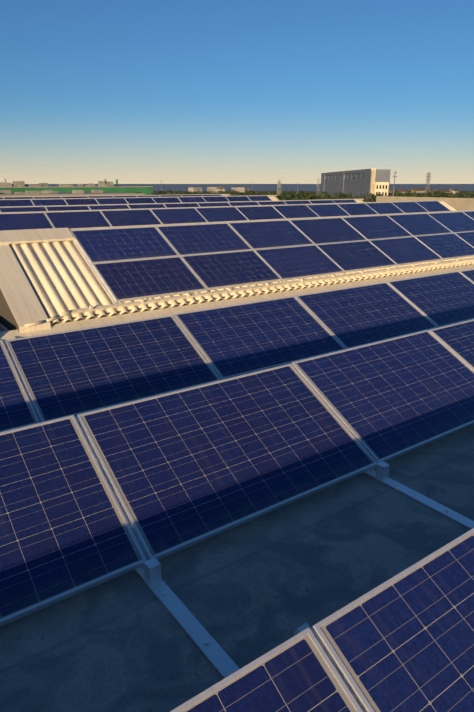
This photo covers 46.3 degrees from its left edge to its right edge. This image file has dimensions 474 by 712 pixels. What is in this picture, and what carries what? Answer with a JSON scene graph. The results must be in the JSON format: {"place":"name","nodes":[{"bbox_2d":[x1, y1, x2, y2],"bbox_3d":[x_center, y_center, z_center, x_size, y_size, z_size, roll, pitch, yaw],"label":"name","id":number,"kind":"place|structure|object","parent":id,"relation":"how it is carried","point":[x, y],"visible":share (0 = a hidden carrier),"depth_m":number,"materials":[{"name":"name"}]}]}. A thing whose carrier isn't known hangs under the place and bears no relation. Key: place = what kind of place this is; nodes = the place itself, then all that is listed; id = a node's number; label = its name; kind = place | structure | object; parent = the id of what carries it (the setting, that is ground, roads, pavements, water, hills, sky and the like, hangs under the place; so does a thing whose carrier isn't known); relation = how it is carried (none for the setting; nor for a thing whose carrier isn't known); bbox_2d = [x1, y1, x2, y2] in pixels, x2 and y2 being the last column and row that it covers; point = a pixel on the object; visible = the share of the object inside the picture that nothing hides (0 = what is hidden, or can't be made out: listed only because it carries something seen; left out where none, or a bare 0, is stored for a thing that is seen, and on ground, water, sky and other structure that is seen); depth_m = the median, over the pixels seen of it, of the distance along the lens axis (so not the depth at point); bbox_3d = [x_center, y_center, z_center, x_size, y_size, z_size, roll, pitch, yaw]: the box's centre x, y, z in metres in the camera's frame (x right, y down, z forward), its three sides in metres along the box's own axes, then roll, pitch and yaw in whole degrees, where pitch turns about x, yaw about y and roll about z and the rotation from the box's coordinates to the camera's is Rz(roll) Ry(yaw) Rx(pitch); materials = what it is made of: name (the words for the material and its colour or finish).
{"place":"outdoors","nodes":[
{"label":"outdoors","id":0,"kind":"place"},
{"bbox_2d":[0,179,152,196],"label":"green warehouse","id":1,"kind":"structure","parent":0,"point":[22,189],"depth_m":164.59,"materials":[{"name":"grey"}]},
{"bbox_2d":[3,149,469,191],"bbox_3d":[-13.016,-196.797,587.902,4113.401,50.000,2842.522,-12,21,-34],"label":"haze","id":2,"kind":"object","parent":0,"point":[238,173],"visible":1,"depth_m":590.12,"materials":[{"name":"beige"}]},
{"bbox_2d":[0,196,473,711],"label":"roof","id":3,"kind":"structure","parent":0,"point":[247,593],"depth_m":2.61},
{"bbox_2d":[4,239,473,678],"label":"mounting rails","id":4,"kind":"object","parent":3,"relation":"on","point":[208,645],"visible":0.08,"depth_m":2.63,"materials":[{"name":"metal"}]},
{"bbox_2d":[0,195,473,711],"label":"solar panels","id":5,"kind":"object","parent":4,"relation":"on","point":[310,394],"visible":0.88,"depth_m":3.88,"materials":[{"name":"blue glass"}]},
{"bbox_2d":[0,98,473,183],"bbox_3d":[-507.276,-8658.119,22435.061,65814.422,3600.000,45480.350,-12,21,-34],"label":"horizon haze","id":6,"kind":"structure","parent":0,"point":[212,181],"depth_m":22690.51,"materials":[{"name":"beige"}]},
{"bbox_2d":[0,0,473,183],"label":"sky","id":7,"kind":"structure","parent":0,"point":[182,57],"materials":[{"name":"blue"}]},
{"bbox_2d":[11,184,473,190],"bbox_3d":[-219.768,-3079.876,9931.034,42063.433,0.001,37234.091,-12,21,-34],"label":"sea","id":8,"kind":"structure","parent":0,"point":[305,187],"depth_m":2266.60,"materials":[{"name":"blue liquid"}]},
{"bbox_2d":[153,191,473,195],"bbox_3d":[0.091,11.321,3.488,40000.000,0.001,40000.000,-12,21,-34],"label":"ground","id":9,"kind":"structure","parent":0,"point":[266,191],"depth_m":872.11,"materials":[{"name":"green plant"}]},
{"bbox_2d":[268,192,289,199],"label":"tree","id":10,"kind":"object","parent":9,"relation":"on","point":[282,196],"visible":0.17,"depth_m":157.04,"materials":[{"name":"green plant"}]},
{"bbox_2d":[278,192,294,199],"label":"tree","id":11,"kind":"object","parent":9,"relation":"on","point":[289,196],"visible":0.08,"depth_m":162.20,"materials":[{"name":"green plant"}]},
{"bbox_2d":[161,171,430,195],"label":"pylons","id":12,"kind":"object","parent":9,"relation":"on","point":[394,176],"visible":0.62,"depth_m":283.95,"materials":[{"name":"silver metal"}]},
{"bbox_2d":[293,195,319,199],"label":"tree","id":13,"kind":"object","parent":9,"relation":"on","point":[309,197],"visible":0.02,"depth_m":142.16,"materials":[{"name":"green plant"}]},
{"bbox_2d":[298,191,335,199],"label":"tree","id":14,"kind":"object","parent":9,"relation":"on","point":[319,194],"visible":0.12,"depth_m":145.95,"materials":[{"name":"green plant"}]},
{"bbox_2d":[319,192,350,198],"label":"tree","id":15,"kind":"object","parent":9,"relation":"on","point":[339,194],"visible":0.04,"depth_m":135.75,"materials":[{"name":"green plant"}]},
{"bbox_2d":[339,194,371,201],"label":"tree","id":16,"kind":"object","parent":9,"relation":"on","point":[347,196],"visible":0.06,"depth_m":139.25,"materials":[{"name":"green plant"}]},
{"bbox_2d":[366,192,395,201],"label":"tree","id":17,"kind":"object","parent":9,"relation":"on","point":[373,197],"visible":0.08,"depth_m":136.89,"materials":[{"name":"green plant"}]},
{"bbox_2d":[433,190,452,196],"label":"tree","id":18,"kind":"object","parent":9,"relation":"on","point":[436,193],"visible":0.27,"depth_m":262.29,"materials":[{"name":"green plant"}]},
{"bbox_2d":[444,192,467,197],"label":"tree","id":19,"kind":"object","parent":9,"relation":"on","point":[446,195],"visible":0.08,"depth_m":164.65,"materials":[{"name":"green plant"}]},
{"bbox_2d":[451,194,473,197],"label":"tree","id":20,"kind":"object","parent":9,"relation":"on","point":[457,196],"depth_m":117.18,"materials":[{"name":"green plant"}]},
{"bbox_2d":[188,187,459,193],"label":"distant houses","id":21,"kind":"structure","parent":0,"point":[244,189],"depth_m":682.88,"materials":[{"name":"tile"}]},
{"bbox_2d":[321,168,390,199],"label":"slab building","id":22,"kind":"structure","parent":0,"point":[374,181],"depth_m":222.83,"materials":[{"name":"grey concrete"}]},
{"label":"shed sides","id":23,"kind":"object","parent":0,"visible":0},
{"bbox_2d":[0,323,18,338],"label":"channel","id":24,"kind":"object","parent":23,"relation":"on","point":[3,328],"depth_m":7.96,"materials":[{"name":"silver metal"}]},
{"bbox_2d":[0,262,471,332],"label":"corrugated roof edge","id":25,"kind":"object","parent":23,"relation":"on","point":[8,320],"visible":0.07,"depth_m":8.32,"materials":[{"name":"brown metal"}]},
{"bbox_2d":[0,194,473,340],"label":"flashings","id":26,"kind":"object","parent":23,"relation":"on","point":[27,310],"visible":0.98,"depth_m":9.17,"materials":[{"name":"beige metal"}]},
{"bbox_2d":[9,195,473,324],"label":"corrugated roof","id":27,"kind":"structure","parent":23,"relation":"on","point":[61,277],"depth_m":8.85,"materials":[{"name":"beige metal"}]}
]}

